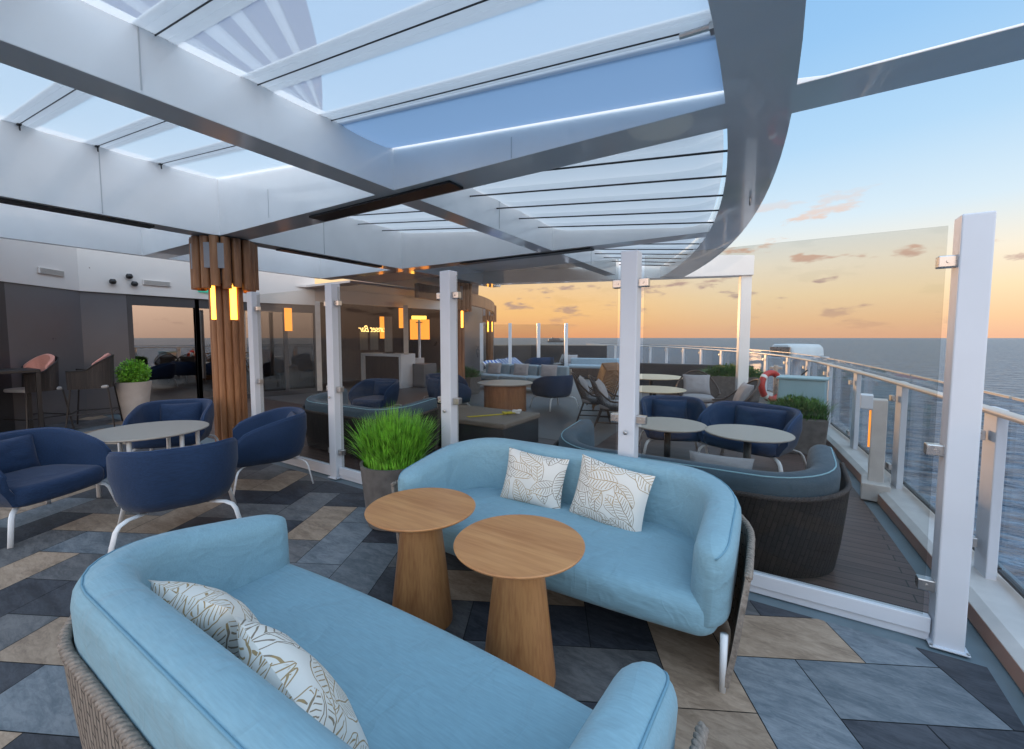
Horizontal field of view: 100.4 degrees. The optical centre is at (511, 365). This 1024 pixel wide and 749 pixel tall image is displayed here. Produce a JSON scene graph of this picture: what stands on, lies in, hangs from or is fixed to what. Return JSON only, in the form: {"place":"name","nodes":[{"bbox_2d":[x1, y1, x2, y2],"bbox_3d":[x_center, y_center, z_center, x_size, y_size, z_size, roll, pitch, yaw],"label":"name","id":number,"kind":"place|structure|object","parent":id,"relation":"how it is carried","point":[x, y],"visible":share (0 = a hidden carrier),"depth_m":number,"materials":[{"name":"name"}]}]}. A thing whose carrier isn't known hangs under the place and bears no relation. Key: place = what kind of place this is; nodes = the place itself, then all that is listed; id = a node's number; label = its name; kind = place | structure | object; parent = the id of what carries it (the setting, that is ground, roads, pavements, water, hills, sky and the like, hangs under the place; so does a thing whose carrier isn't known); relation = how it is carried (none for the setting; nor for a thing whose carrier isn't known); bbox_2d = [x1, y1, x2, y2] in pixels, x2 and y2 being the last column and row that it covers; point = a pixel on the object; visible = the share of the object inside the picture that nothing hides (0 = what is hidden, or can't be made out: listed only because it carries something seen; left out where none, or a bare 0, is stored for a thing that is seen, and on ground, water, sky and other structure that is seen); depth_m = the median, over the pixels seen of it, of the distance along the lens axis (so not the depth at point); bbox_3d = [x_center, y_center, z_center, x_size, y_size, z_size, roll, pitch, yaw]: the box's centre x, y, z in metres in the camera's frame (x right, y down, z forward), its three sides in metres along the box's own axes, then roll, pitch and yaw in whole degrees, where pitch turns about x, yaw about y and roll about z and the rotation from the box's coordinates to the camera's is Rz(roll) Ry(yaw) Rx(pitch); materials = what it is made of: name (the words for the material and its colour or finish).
{"place":"outdoors","nodes":[
{"label":"outdoors","id":0,"kind":"place"},
{"bbox_2d":[384,317,392,351],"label":"pillar","id":1,"kind":"structure","parent":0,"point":[388,334],"depth_m":14.53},
{"bbox_2d":[103,397,1023,724],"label":"deck base","id":2,"kind":"object","parent":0,"point":[981,653],"depth_m":2.44,"materials":[{"name":"grey paint"}]},
{"bbox_2d":[114,358,151,420],"bbox_3d":[-7.342,0.453,8.282,0.595,1.212,0.604,2,4,32],"label":"potted shrub","id":3,"kind":"object","parent":2,"relation":"on","point":[133,390],"visible":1,"depth_m":8.13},
{"bbox_2d":[189,234,258,441],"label":"slatted column","id":4,"kind":"structure","parent":2,"relation":"on","point":[224,271],"depth_m":6.09,"materials":[{"name":"brown wood"}]},
{"bbox_2d":[247,292,263,415],"bbox_3d":[-3.411,0.126,5.717,0.203,2.200,0.150,2,4,32],"label":"windscreen post","id":5,"kind":"object","parent":2,"relation":"on","point":[255,350],"visible":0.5,"depth_m":5.67,"materials":[{"name":"white paint"}]},
{"bbox_2d":[281,456,329,474],"bbox_3d":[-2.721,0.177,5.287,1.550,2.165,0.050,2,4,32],"label":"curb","id":6,"kind":"object","parent":2,"relation":"on","point":[319,466],"visible":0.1,"depth_m":5.14,"materials":[{"name":"white paint"}]},
{"bbox_2d":[324,283,345,479],"bbox_3d":[-2.012,0.184,4.835,0.253,2.200,0.162,2,4,32],"label":"windscreen post","id":7,"kind":"object","parent":2,"relation":"on","point":[334,387],"visible":0.92,"depth_m":4.80,"materials":[{"name":"white metal"}]},
{"bbox_2d":[339,466,361,483],"bbox_3d":[-1.293,0.236,4.394,1.560,2.165,0.050,2,4,32],"label":"glass windscreen","id":8,"kind":"object","parent":2,"relation":"on","point":[350,474],"visible":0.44,"depth_m":4.75,"materials":[{"name":"glass"}]},
{"bbox_2d":[436,270,461,447],"bbox_3d":[-0.580,0.243,3.939,0.253,2.200,0.162,2,4,32],"label":"windscreen post","id":9,"kind":"object","parent":2,"relation":"on","point":[448,296],"visible":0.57,"depth_m":3.88,"materials":[{"name":"white paint"}]},
{"bbox_2d":[264,377,661,445],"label":"grey walkway","id":10,"kind":"structure","parent":2,"relation":"on","point":[558,420],"depth_m":9.89,"materials":[{"name":"tile"}]},
{"bbox_2d":[315,301,322,390],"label":"bar pillar","id":11,"kind":"structure","parent":10,"relation":"on","point":[318,345],"depth_m":9.77,"materials":[{"name":"metal"}]},
{"bbox_2d":[361,352,414,388],"bbox_3d":[-4.103,0.125,14.093,1.900,1.098,0.620,2,4,32],"label":"host counter","id":12,"kind":"object","parent":10,"relation":"on","point":[398,366],"visible":0.73,"depth_m":13.76,"materials":[{"name":"white paint"}]},
{"bbox_2d":[403,305,408,354],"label":"bar pillar","id":13,"kind":"structure","parent":12,"relation":"on","point":[405,328],"depth_m":13.12,"materials":[{"name":"paint"}]},
{"bbox_2d":[412,363,435,387],"bbox_3d":[-2.946,0.309,13.945,0.750,0.760,0.600,2,4,32],"label":"bar box","id":14,"kind":"object","parent":10,"relation":"on","point":[421,371],"visible":0.55,"depth_m":13.63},
{"bbox_2d":[412,316,425,362],"bbox_3d":[-3.099,-0.828,14.272,0.480,1.650,0.300,-1,4,-12],"label":"patio heater","id":15,"kind":"object","parent":14,"relation":"on","point":[419,359],"visible":0.97,"depth_m":14.20,"materials":[{"name":"white paint"}]},
{"bbox_2d":[423,373,468,406],"bbox_3d":[-1.532,0.581,9.774,0.853,0.769,0.789,-3,5,-38],"label":"armchair","id":16,"kind":"object","parent":10,"relation":"on","point":[461,379],"visible":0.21,"depth_m":9.86,"materials":[{"name":"blue fabric"}]},
{"bbox_2d":[427,378,470,405],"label":"armchair","id":17,"kind":"object","parent":10,"relation":"on","point":[434,388],"visible":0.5,"depth_m":8.55,"materials":[{"name":"blue fabric"}]},
{"bbox_2d":[434,365,484,394],"bbox_3d":[-1.526,0.350,12.203,1.855,0.906,1.343,2,4,26],"label":"planter shrub","id":18,"kind":"object","parent":10,"relation":"on","point":[472,377],"visible":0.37,"depth_m":11.97,"materials":[{"name":"green plant"}]},
{"bbox_2d":[457,282,471,378],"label":"slatted column","id":19,"kind":"structure","parent":10,"relation":"on","point":[464,303],"depth_m":11.01,"materials":[{"name":"brown wood"}]},
{"bbox_2d":[482,305,495,359],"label":"slatted column","id":20,"kind":"structure","parent":10,"relation":"on","point":[489,318],"depth_m":18.64,"materials":[{"name":"brown wood"}]},
{"bbox_2d":[414,283,493,313],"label":"curved fascia","id":21,"kind":"structure","parent":20,"relation":"attached to","point":[426,291],"depth_m":11.58,"materials":[{"name":"brown wood"}]},
{"bbox_2d":[477,380,532,410],"bbox_3d":[-0.149,0.677,9.280,1.200,0.635,1.200,2,4,32],"label":"drum table","id":22,"kind":"object","parent":10,"relation":"on","point":[506,394],"visible":0.84,"depth_m":8.89,"materials":[{"name":"brown laminate"}]},
{"bbox_2d":[508,323,511,363],"bbox_3d":[-0.081,-0.678,17.988,0.140,2.200,0.140,0,4,0],"label":"stern post","id":23,"kind":"object","parent":10,"relation":"on","point":[509,343],"visible":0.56,"depth_m":17.90,"materials":[{"name":"metal"}]},
{"bbox_2d":[480,363,571,387],"bbox_3d":[0.244,0.369,12.946,3.000,0.770,0.910,2,4,32],"label":"outdoor sofa","id":24,"kind":"object","parent":10,"relation":"on","point":[507,372],"visible":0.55,"depth_m":12.88,"materials":[{"name":"grey fabric"}]},
{"bbox_2d":[513,363,528,375],"bbox_3d":[0.273,0.131,12.976,0.520,0.400,0.146,2,-10,29],"label":"pillow","id":25,"kind":"object","parent":24,"relation":"on","point":[520,369],"visible":0.96,"depth_m":12.91,"materials":[{"name":"grey fabric"}]},
{"bbox_2d":[540,364,557,376],"bbox_3d":[1.079,0.165,12.474,0.520,0.400,0.153,2,-10,26],"label":"pillow","id":26,"kind":"object","parent":24,"relation":"on","point":[548,370],"visible":0.9,"depth_m":12.41,"materials":[{"name":"grey fabric"}]},
{"bbox_2d":[524,357,553,364],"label":"armchair","id":27,"kind":"object","parent":10,"relation":"on","point":[540,361],"visible":0.53,"depth_m":17.91,"materials":[{"name":"blue fabric"}]},
{"bbox_2d":[530,375,578,411],"bbox_3d":[0.955,0.584,9.722,0.853,0.769,0.789,-2,4,-33],"label":"armchair","id":28,"kind":"object","parent":10,"relation":"on","point":[553,387],"visible":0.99,"depth_m":9.39,"materials":[{"name":"blue fabric"}]},
{"bbox_2d":[564,323,567,365],"bbox_3d":[2.278,-0.678,17.989,0.140,2.200,0.140,0,4,0],"label":"stern post","id":29,"kind":"object","parent":10,"relation":"on","point":[565,344],"visible":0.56,"depth_m":17.92,"materials":[{"name":"metal"}]},
{"bbox_2d":[571,372,610,422],"bbox_3d":[1.528,0.596,8.252,0.768,0.941,0.830,1,4,12],"label":"rope chair","id":30,"kind":"object","parent":10,"relation":"on","point":[583,387],"visible":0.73,"depth_m":8.04,"materials":[{"name":"grey fabric"}]},
{"bbox_2d":[568,358,618,377],"bbox_3d":[3.428,0.078,16.698,2.400,0.700,0.910,1,4,18],"label":"outdoor sofa","id":31,"kind":"object","parent":10,"relation":"on","point":[584,367],"visible":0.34,"depth_m":16.61,"materials":[{"name":"blue fabric"}]},
{"bbox_2d":[588,375,618,427],"bbox_3d":[1.730,0.642,7.544,0.769,0.941,0.830,1,4,17],"label":"rope chair","id":32,"kind":"object","parent":10,"relation":"on","point":[601,391],"visible":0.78,"depth_m":7.36,"materials":[{"name":"grey fabric"}]},
{"bbox_2d":[640,374,682,394],"bbox_3d":[3.408,0.592,10.471,1.500,0.650,1.500,2,4,32],"label":"round table","id":33,"kind":"object","parent":10,"relation":"on","point":[651,377],"visible":0.48,"depth_m":10.42,"materials":[{"name":"beige laminate"}]},
{"bbox_2d":[0,415,1023,748],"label":"tiled deck","id":34,"kind":"structure","parent":2,"relation":"on","point":[794,709],"depth_m":2.19,"materials":[{"name":"tile"}]},
{"bbox_2d":[0,368,43,428],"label":"table","id":35,"kind":"object","parent":34,"relation":"on","point":[38,390],"visible":0.87,"depth_m":6.81,"materials":[{"name":"black"}]},
{"bbox_2d":[3,354,74,428],"bbox_3d":[-8.113,0.469,7.232,0.724,1.322,0.644,1,4,12],"label":"bar stool","id":36,"kind":"object","parent":34,"relation":"on","point":[47,365],"visible":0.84,"depth_m":7.23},
{"bbox_2d":[0,427,118,548],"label":"armchair","id":37,"kind":"object","parent":34,"relation":"on","point":[43,464],"visible":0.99,"depth_m":3.76,"materials":[{"name":"blue fabric"}]},
{"bbox_2d":[65,353,122,427],"bbox_3d":[-7.572,0.437,7.718,0.644,1.322,0.724,-3,5,-34],"label":"bar stool","id":38,"kind":"object","parent":34,"relation":"on","point":[98,373],"visible":0.98,"depth_m":7.53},
{"bbox_2d":[87,420,208,497],"bbox_3d":[-3.870,0.993,4.578,1.040,0.620,1.040,2,4,32],"label":"round table","id":39,"kind":"object","parent":34,"relation":"on","point":[130,433],"visible":0.72,"depth_m":4.47,"materials":[{"name":"grey stone"}]},
{"bbox_2d":[122,398,218,451],"bbox_3d":[-4.346,0.861,5.492,0.853,0.769,0.789,-1,4,-20],"label":"armchair","id":40,"kind":"object","parent":34,"relation":"on","point":[199,409],"visible":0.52,"depth_m":5.58,"materials":[{"name":"blue fabric"}]},
{"bbox_2d":[106,437,241,552],"bbox_3d":[-2.772,0.989,3.547,0.853,0.769,0.789,-3,5,-38],"label":"armchair","id":41,"kind":"object","parent":34,"relation":"on","point":[142,483],"visible":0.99,"depth_m":3.23,"materials":[{"name":"blue fabric"}]},
{"bbox_2d":[232,407,313,495],"bbox_3d":[-2.732,0.908,4.777,0.789,0.769,0.853,-3,5,-35],"label":"armchair","id":42,"kind":"object","parent":34,"relation":"on","point":[273,435],"visible":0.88,"depth_m":4.52,"materials":[{"name":"blue fabric"}]},
{"bbox_2d":[57,514,708,748],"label":"rope sofa","id":43,"kind":"object","parent":34,"relation":"on","point":[146,666],"visible":0.94,"depth_m":1.30,"materials":[{"name":"blue fabric"}]},
{"bbox_2d":[148,580,258,658],"bbox_3d":[-1.012,0.922,1.463,0.460,0.420,0.178,-3,26,26],"label":"pillow","id":44,"kind":"object","parent":43,"relation":"on","point":[212,612],"visible":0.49,"depth_m":1.34,"materials":[{"name":"white fabric"}]},
{"bbox_2d":[235,616,368,748],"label":"pillow","id":45,"kind":"object","parent":43,"relation":"on","point":[291,669],"visible":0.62,"depth_m":1.12,"materials":[{"name":"white fabric"}]},
{"bbox_2d":[339,401,443,531],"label":"potted grass","id":46,"kind":"object","parent":34,"relation":"on","point":[392,449],"depth_m":3.51,"materials":[{"name":"green plant"}]},
{"bbox_2d":[364,488,475,629],"bbox_3d":[-0.511,1.119,2.429,0.610,0.650,0.610,2,4,32],"label":"side table","id":47,"kind":"object","parent":34,"relation":"on","point":[418,519],"visible":0.96,"depth_m":2.31,"materials":[{"name":"brown wood"}]},
{"bbox_2d":[453,515,584,687],"bbox_3d":[0.034,1.145,2.017,0.610,0.650,0.610,2,4,32],"label":"side table","id":48,"kind":"object","parent":34,"relation":"on","point":[518,558],"visible":0.94,"depth_m":1.91,"materials":[{"name":"brown wood"}]},
{"bbox_2d":[391,438,754,693],"bbox_3d":[0.287,1.022,2.755,2.238,0.800,0.959,2,4,32],"label":"rope sofa","id":49,"kind":"object","parent":34,"relation":"on","point":[682,560],"visible":0.69,"depth_m":2.32,"materials":[{"name":"blue fabric"}]},
{"bbox_2d":[500,447,568,508],"bbox_3d":[0.150,0.804,3.012,0.480,0.370,0.157,6,-11,30],"label":"pillow","id":50,"kind":"object","parent":49,"relation":"on","point":[534,479],"visible":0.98,"depth_m":2.94,"materials":[{"name":"white fabric"}]},
{"bbox_2d":[569,454,654,531],"bbox_3d":[0.619,0.825,2.705,0.500,0.400,0.158,10,-8,37],"label":"pillow","id":51,"kind":"object","parent":49,"relation":"on","point":[609,494],"visible":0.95,"depth_m":2.63,"materials":[{"name":"white fabric"}]},
{"bbox_2d":[0,420,1023,748],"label":"tile grout","id":52,"kind":"object","parent":2,"relation":"on","point":[478,640],"visible":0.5,"depth_m":2.18,"materials":[{"name":"black"}]},
{"bbox_2d":[118,379,929,613],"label":"planked deck","id":53,"kind":"structure","parent":2,"relation":"on","point":[872,562],"depth_m":3.31,"materials":[{"name":"brown wood"}]},
{"bbox_2d":[0,203,319,432],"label":"deckhouse","id":54,"kind":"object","parent":53,"relation":"on","point":[81,314],"visible":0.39,"depth_m":8.50,"materials":[{"name":"grey paint"}]},
{"bbox_2d":[37,267,64,276],"bbox_3d":[-8.436,-1.715,7.821,0.036,0.110,0.500,0,4,-7],"label":"air grille","id":55,"kind":"object","parent":54,"relation":"attached to","point":[49,271],"visible":1,"depth_m":7.80,"materials":[{"name":"grey metal"}]},
{"bbox_2d":[142,279,170,286],"bbox_3d":[-7.853,-1.821,9.436,0.036,0.110,0.500,2,4,32],"label":"air grille","id":56,"kind":"object","parent":54,"relation":"attached to","point":[156,283],"visible":1,"depth_m":9.41,"materials":[{"name":"grey metal"}]},
{"bbox_2d":[132,305,197,400],"bbox_3d":[-7.879,-0.187,9.733,0.020,2.300,1.250,2,4,32],"label":"window pane","id":57,"kind":"structure","parent":54,"relation":"in","point":[164,337],"depth_m":9.74,"materials":[{"name":"clear glass"}]},
{"bbox_2d":[199,308,250,397],"bbox_3d":[-7.215,-0.256,10.790,0.020,2.300,1.250,2,4,32],"label":"window pane","id":58,"kind":"structure","parent":54,"relation":"in","point":[204,313],"depth_m":10.42,"materials":[{"name":"clear glass"}]},
{"bbox_2d":[410,319,429,338],"bbox_3d":[-3.335,-1.304,15.443,0.689,0.718,0.050,-1,4,-12],"label":"lit screen","id":59,"kind":"object","parent":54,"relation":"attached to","point":[425,329],"visible":0.89,"depth_m":15.42,"materials":[{"name":"orange"}]},
{"bbox_2d":[302,389,440,457],"bbox_3d":[-2.107,0.812,6.102,2.218,0.780,0.959,2,4,32],"label":"rope sofa","id":60,"kind":"object","parent":53,"relation":"on","point":[315,407],"visible":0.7,"depth_m":5.74,"materials":[{"name":"blue fabric"}]},
{"bbox_2d":[348,378,400,407],"bbox_3d":[-2.655,0.672,8.389,0.853,0.769,0.789,1,4,17],"label":"armchair","id":61,"kind":"object","parent":53,"relation":"on","point":[377,392],"visible":0.92,"depth_m":8.32,"materials":[{"name":"blue fabric"}]},
{"bbox_2d":[256,271,493,396],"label":"bar pavilion","id":62,"kind":"structure","parent":53,"relation":"on","point":[289,362],"depth_m":12.33,"materials":[{"name":"brown"}]},
{"bbox_2d":[284,308,291,330],"bbox_3d":[-6.155,-1.265,11.738,0.184,0.623,0.050,-2,4,-28],"label":"hanging lamp","id":63,"kind":"object","parent":62,"relation":"hanging from","point":[288,318],"visible":1,"depth_m":11.72,"materials":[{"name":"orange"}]},
{"bbox_2d":[261,311,314,391],"bbox_3d":[-6.268,-0.324,11.829,1.562,2.300,0.020,-3,5,-39],"label":"window pane","id":64,"kind":"structure","parent":62,"relation":"in","point":[301,360],"depth_m":11.88,"materials":[{"name":"clear glass"}]},
{"bbox_2d":[438,405,539,445],"bbox_3d":[-0.531,0.943,6.498,1.640,0.448,1.020,2,4,32],"label":"storage chest","id":65,"kind":"object","parent":53,"relation":"on","point":[522,425],"visible":0.45,"depth_m":6.03,"materials":[{"name":"grey stone"}]},
{"bbox_2d":[0,0,1023,389],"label":"pergola frame","id":66,"kind":"object","parent":53,"relation":"on","point":[750,108],"visible":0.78,"depth_m":3.58,"materials":[{"name":"paint"}]},
{"bbox_2d":[0,198,154,228],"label":"linear vent","id":67,"kind":"object","parent":66,"relation":"attached to","point":[61,211],"visible":1,"depth_m":4.74,"materials":[{"name":"black metal"}]},
{"bbox_2d":[0,63,291,178],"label":"clear roof panel","id":68,"kind":"structure","parent":66,"relation":"attached to","point":[33,101],"depth_m":4.18,"materials":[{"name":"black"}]},
{"bbox_2d":[276,248,381,267],"bbox_3d":[-3.147,-1.885,7.566,0.160,0.022,2.000,2,4,32],"label":"linear vent","id":69,"kind":"object","parent":66,"relation":"attached to","point":[323,257],"visible":1,"depth_m":7.38,"materials":[{"name":"black"}]},
{"bbox_2d":[309,180,462,221],"bbox_3d":[-1.394,-1.680,4.438,2.100,0.022,0.200,2,4,32],"label":"linear vent","id":70,"kind":"object","parent":66,"relation":"attached to","point":[448,186],"visible":1,"depth_m":4.30,"materials":[{"name":"black metal"}]},
{"bbox_2d":[81,0,714,124],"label":"clear roof panel","id":71,"kind":"structure","parent":66,"relation":"attached to","point":[342,62],"depth_m":2.32,"materials":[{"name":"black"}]},
{"bbox_2d":[345,272,478,294],"bbox_3d":[-1.910,-2.283,12.120,2.440,0.030,5.540,2,4,32],"label":"ceiling board","id":72,"kind":"object","parent":66,"relation":"attached to","point":[404,279],"visible":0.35,"depth_m":10.83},
{"bbox_2d":[349,204,476,232],"bbox_3d":[-1.703,-2.366,6.568,3.172,0.453,2.960,2,4,32],"label":"roof panel","id":73,"kind":"object","parent":66,"relation":"attached to","point":[403,218],"visible":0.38,"depth_m":7.17,"materials":[{"name":"clear glass"}]},
{"bbox_2d":[458,256,579,271],"bbox_3d":[0.151,-2.344,9.533,3.170,0.030,3.320,2,4,32],"label":"ceiling board","id":74,"kind":"object","parent":66,"relation":"attached to","point":[543,262],"visible":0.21,"depth_m":10.09,"materials":[{"name":"paint"}]},
{"bbox_2d":[459,247,593,264],"bbox_3d":[0.161,-1.873,7.381,2.600,0.022,0.170,2,4,32],"label":"linear vent","id":75,"kind":"object","parent":66,"relation":"attached to","point":[531,255],"visible":1,"depth_m":7.26,"materials":[{"name":"black"}]},
{"bbox_2d":[342,37,723,147],"bbox_3d":[-0.076,-1.810,3.028,2.857,0.343,0.580,2,4,32],"label":"blue roof strip","id":76,"kind":"object","parent":66,"relation":"attached to","point":[687,70],"visible":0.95,"depth_m":2.74,"materials":[{"name":"blue glass"}]},
{"bbox_2d":[470,130,727,229],"bbox_3d":[1.042,-1.888,4.875,2.792,0.431,2.960,2,4,32],"label":"roof panel","id":77,"kind":"object","parent":66,"relation":"attached to","point":[674,184],"visible":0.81,"depth_m":4.41,"materials":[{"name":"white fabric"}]},
{"bbox_2d":[595,238,698,265],"bbox_3d":[2.640,-2.126,7.978,2.194,0.361,3.330,2,4,32],"label":"roof panel","id":78,"kind":"object","parent":66,"relation":"attached to","point":[658,254],"visible":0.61,"depth_m":7.74,"materials":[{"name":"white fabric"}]},
{"bbox_2d":[494,344,606,363],"bbox_3d":[0.389,-0.548,23.613,9.409,1.205,1.805,0,4,-3],"label":"stern bulwark","id":79,"kind":"object","parent":53,"relation":"on","point":[522,353],"visible":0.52,"depth_m":23.98,"materials":[{"name":"grey metal"}]},
{"bbox_2d":[639,386,685,394],"bbox_3d":[2.647,0.757,7.944,1.100,0.650,1.100,2,4,32],"label":"round table","id":80,"kind":"object","parent":53,"relation":"on","point":[654,390],"visible":0.59,"depth_m":7.82,"materials":[{"name":"beige laminate"}]},
{"bbox_2d":[639,417,706,457],"bbox_3d":[1.727,0.966,4.750,0.800,0.650,0.800,2,4,32],"label":"round table","id":81,"kind":"object","parent":53,"relation":"on","point":[667,426],"visible":0.58,"depth_m":4.67,"materials":[{"name":"grey laminate"}]},
{"bbox_2d":[638,395,710,453],"bbox_3d":[2.187,0.839,5.833,0.853,0.769,0.789,1,4,12],"label":"armchair","id":82,"kind":"object","parent":53,"relation":"on","point":[688,407],"visible":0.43,"depth_m":5.98,"materials":[{"name":"blue fabric"}]},
{"bbox_2d":[639,363,753,393],"bbox_3d":[4.979,0.362,12.218,3.400,0.780,0.850,2,4,26],"label":"outdoor sofa","id":83,"kind":"object","parent":53,"relation":"on","point":[676,369],"visible":0.12,"depth_m":12.52,"materials":[{"name":"fabric"}]},
{"bbox_2d":[676,370,720,402],"bbox_3d":[3.681,0.581,8.488,0.830,0.941,0.769,1,4,17],"label":"rope chair","id":84,"kind":"object","parent":53,"relation":"on","point":[694,384],"visible":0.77,"depth_m":8.54,"materials":[{"name":"grey fabric"}]},
{"bbox_2d":[553,419,851,578],"bbox_3d":[1.371,0.983,3.503,2.218,0.780,0.959,2,4,32],"label":"rope sofa","id":85,"kind":"object","parent":53,"relation":"on","point":[796,519],"visible":0.57,"depth_m":2.79,"materials":[{"name":"blue fabric"}]},
{"bbox_2d":[689,450,753,469],"bbox_3d":[1.602,0.837,3.298,0.460,0.300,0.138,2,-20,32],"label":"pillow","id":86,"kind":"object","parent":85,"relation":"on","point":[745,463],"visible":0.34,"depth_m":3.27,"materials":[{"name":"grey fabric"}]},
{"bbox_2d":[695,362,762,401],"bbox_3d":[5.683,0.374,10.907,2.227,1.028,1.416,2,4,26],"label":"planter shrub","id":87,"kind":"object","parent":53,"relation":"on","point":[723,377],"visible":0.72,"depth_m":10.80,"materials":[{"name":"green plant"}]},
{"bbox_2d":[706,378,759,407],"bbox_3d":[3.643,0.675,7.046,0.768,0.941,0.830,1,4,12],"label":"rope chair","id":88,"kind":"object","parent":53,"relation":"on","point":[744,392],"visible":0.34,"depth_m":6.91,"materials":[{"name":"grey fabric"}]},
{"bbox_2d":[704,424,795,458],"bbox_3d":[2.377,0.995,4.320,0.800,0.650,0.800,2,4,32],"label":"round table","id":89,"kind":"object","parent":53,"relation":"on","point":[747,435],"visible":0.7,"depth_m":4.27,"materials":[{"name":"grey laminate"}]},
{"bbox_2d":[697,401,806,471],"bbox_3d":[2.900,0.880,5.210,0.789,0.769,1.067,-3,5,-38],"label":"armchair","id":90,"kind":"object","parent":53,"relation":"on","point":[786,419],"visible":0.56,"depth_m":5.20,"materials":[{"name":"blue fabric"}]},
{"bbox_2d":[770,365,782,395],"bbox_3d":[4.825,0.539,7.827,0.200,1.100,0.060,2,4,32],"label":"ring stand","id":91,"kind":"object","parent":53,"relation":"on","point":[775,367],"visible":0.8,"depth_m":7.79,"materials":[{"name":"silver metal"}]},
{"bbox_2d":[758,370,780,401],"bbox_3d":[4.710,0.374,7.746,0.590,0.590,0.116,-1,-2,-20],"label":"life ring","id":92,"kind":"object","parent":91,"relation":"hanging from","point":[765,375],"visible":0.71,"depth_m":7.66,"materials":[{"name":"red"}]},
{"bbox_2d":[756,392,847,454],"bbox_3d":[4.056,0.770,6.041,1.163,0.874,0.982,2,4,26],"label":"planter shrub","id":93,"kind":"object","parent":53,"relation":"on","point":[815,422],"visible":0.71,"depth_m":5.78,"materials":[{"name":"green plant"}]},
{"bbox_2d":[776,375,830,405],"bbox_3d":[4.685,0.665,6.894,0.680,0.970,0.500,3,5,40],"label":"deck cabinet","id":94,"kind":"object","parent":53,"relation":"on","point":[807,386],"visible":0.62,"depth_m":6.71,"materials":[{"name":"blue paint"}]},
{"bbox_2d":[611,250,649,457],"bbox_3d":[0.835,0.301,3.054,0.253,2.200,0.162,2,4,32],"label":"windscreen post","id":95,"kind":"object","parent":2,"relation":"on","point":[629,284],"visible":0.54,"depth_m":2.99,"materials":[{"name":"white paint"}]},
{"bbox_2d":[586,343,1023,693],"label":"ship railing","id":96,"kind":"object","parent":2,"relation":"on","point":[995,615],"visible":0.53,"depth_m":2.69,"materials":[{"name":"metal"}]},
{"bbox_2d":[749,570,930,639],"bbox_3d":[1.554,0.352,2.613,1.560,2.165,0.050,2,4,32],"label":"rail","id":97,"kind":"object","parent":2,"relation":"on","point":[911,622],"visible":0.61,"depth_m":2.44,"materials":[{"name":"white metal"}]},
{"bbox_2d":[860,393,890,501],"bbox_3d":[3.623,0.805,4.261,0.260,1.025,0.340,3,5,39],"label":"light bollard","id":98,"kind":"object","parent":2,"relation":"on","point":[874,482],"visible":0.94,"depth_m":4.20,"materials":[{"name":"metal"}]},
{"bbox_2d":[915,211,996,657],"bbox_3d":[2.249,0.358,2.177,0.203,2.200,0.150,2,4,32],"label":"windscreen post","id":99,"kind":"object","parent":2,"relation":"on","point":[969,263],"visible":0.91,"depth_m":2.13,"materials":[{"name":"white metal"}]},
{"bbox_2d":[586,369,618,409],"bbox_3d":[2.002,0.516,9.166,0.596,0.924,0.619,-2,4,-33],"label":"wicker chair","id":100,"kind":"object","parent":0,"point":[611,370],"visible":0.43,"depth_m":8.96,"materials":[{"name":"brown wicker"}]},
{"bbox_2d":[315,0,1023,337],"label":"sky","id":101,"kind":"structure","parent":0,"point":[846,237],"materials":[{"name":"blue"}]},
{"bbox_2d":[494,338,1023,583],"bbox_3d":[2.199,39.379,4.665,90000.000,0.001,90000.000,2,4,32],"label":"sea","id":102,"kind":"structure","parent":0,"point":[1004,367],"depth_m":403.42,"materials":[{"name":"liquid"}]},
{"bbox_2d":[768,344,828,375],"bbox_3d":[8.690,0.442,13.056,1.600,2.210,0.900,-2,4,-23],"label":"covered raft","id":103,"kind":"object","parent":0,"point":[812,349],"visible":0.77,"depth_m":12.71,"materials":[{"name":"silver metal"}]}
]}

